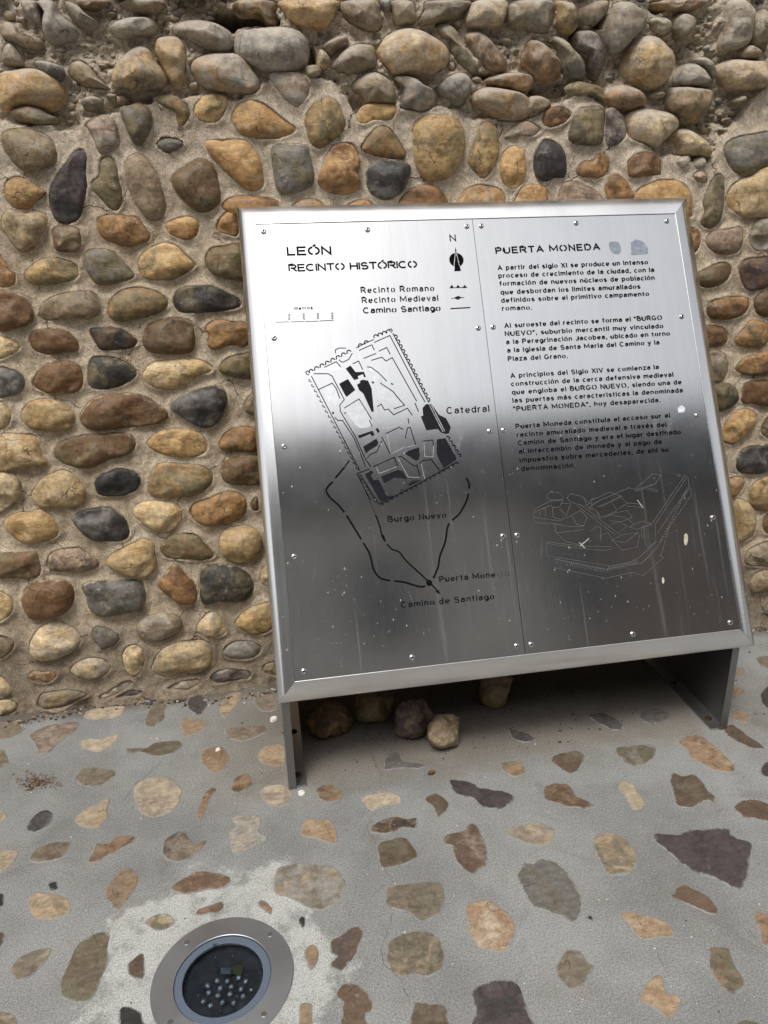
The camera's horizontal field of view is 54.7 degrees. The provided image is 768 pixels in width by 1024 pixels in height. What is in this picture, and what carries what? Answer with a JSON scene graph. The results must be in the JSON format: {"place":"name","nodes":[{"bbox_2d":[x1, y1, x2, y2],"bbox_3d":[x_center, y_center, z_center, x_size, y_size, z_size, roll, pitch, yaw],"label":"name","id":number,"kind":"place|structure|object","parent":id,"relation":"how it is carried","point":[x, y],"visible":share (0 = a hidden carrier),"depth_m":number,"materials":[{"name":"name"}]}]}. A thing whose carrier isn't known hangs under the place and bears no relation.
{"place":"outdoors","nodes":[
{"label":"outdoors","id":0,"kind":"place"},
{"bbox_2d":[0,0,767,715],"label":"stone wall","id":1,"kind":"structure","parent":0,"point":[148,148],"depth_m":1.95,"materials":[{"name":"brown stone"}]},
{"bbox_2d":[0,627,767,1023],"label":"pavement","id":2,"kind":"structure","parent":0,"point":[202,831],"depth_m":1.62,"materials":[{"name":"grey concrete"}]},
{"bbox_2d":[7,770,62,790],"bbox_3d":[-0.875,0.677,1.863,0.155,0.005,0.072,2,21,10],"label":"dry moss","id":3,"kind":"object","parent":2,"relation":"on","point":[36,784],"visible":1,"depth_m":1.86,"materials":[{"name":"plant"}]},
{"bbox_2d":[150,917,293,1023],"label":"ground uplight","id":4,"kind":"object","parent":2,"relation":"in","point":[214,972],"visible":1,"depth_m":1.36,"materials":[{"name":"metal"}]},
{"bbox_2d":[270,716,277,721],"bbox_3d":[-0.309,0.580,2.080,0.023,0.008,0.020,-5,21,-9],"label":"pebble chip","id":5,"kind":"object","parent":2,"relation":"on","point":[273,718],"visible":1,"depth_m":2.08,"materials":[{"name":"white stone"}]},
{"bbox_2d":[298,790,304,795],"bbox_3d":[-0.200,0.682,1.804,0.018,0.002,0.019,-5,21,-9],"label":"chewing gum","id":6,"kind":"object","parent":2,"relation":"on","point":[301,792],"visible":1,"depth_m":1.80,"materials":[{"name":"white"}]},
{"bbox_2d":[304,697,352,738],"bbox_3d":[-0.151,0.552,2.006,0.133,0.101,0.102,-5,21,-9],"label":"loose rock","id":7,"kind":"object","parent":2,"relation":"on","point":[328,717],"visible":0.98,"depth_m":1.98,"materials":[{"name":"brown stone"}]},
{"bbox_2d":[354,690,394,722],"bbox_3d":[-0.030,0.531,2.056,0.098,0.099,0.113,10,23,28],"label":"loose rock","id":8,"kind":"object","parent":2,"relation":"on","point":[377,706],"visible":0.84,"depth_m":2.02,"materials":[{"name":"brown stone"}]},
{"bbox_2d":[3,627,767,728],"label":"dark grit","id":9,"kind":"object","parent":2,"relation":"on","point":[151,703],"visible":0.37,"depth_m":2.16,"materials":[{"name":"black gravel"}]},
{"bbox_2d":[15,701,759,1021],"bbox_3d":[-0.094,0.706,1.736,2.126,0.001,1.015,-1,20,2],"label":"pale grit","id":10,"kind":"object","parent":2,"relation":"on","point":[395,883],"visible":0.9,"depth_m":1.48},
{"bbox_2d":[394,697,434,738],"bbox_3d":[0.083,0.551,1.986,0.101,0.106,0.099,5,22,18],"label":"loose rock","id":11,"kind":"object","parent":2,"relation":"on","point":[414,716],"visible":0.94,"depth_m":1.97,"materials":[{"name":"stone"}]},
{"bbox_2d":[427,714,459,748],"bbox_3d":[0.158,0.575,1.946,0.100,0.085,0.086,-5,21,-9],"label":"loose rock","id":12,"kind":"object","parent":2,"relation":"on","point":[443,731],"visible":1,"depth_m":1.92,"materials":[{"name":"beige stone"}]},
{"bbox_2d":[237,198,754,789],"bbox_3d":[0.292,-0.092,1.928,1.211,1.340,0.579,-5,21,-9],"label":"information panel","id":13,"kind":"object","parent":2,"relation":"on","point":[489,440],"visible":1,"depth_m":1.85,"materials":[{"name":"metal"}]},
{"bbox_2d":[479,676,512,708],"bbox_3d":[0.319,0.505,2.108,0.099,0.095,0.074,-5,21,-9],"label":"loose rock","id":14,"kind":"object","parent":2,"relation":"on","point":[493,692],"visible":0.87,"depth_m":2.08,"materials":[{"name":"brown stone"}]},
{"bbox_2d":[228,644,764,772],"bbox_3d":[0.310,0.546,2.132,1.882,0.002,0.432,-5,21,-9],"label":"dark grit","id":15,"kind":"object","parent":2,"relation":"on","point":[502,713],"visible":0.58,"depth_m":2.07,"materials":[{"name":"black gravel"}]}
]}

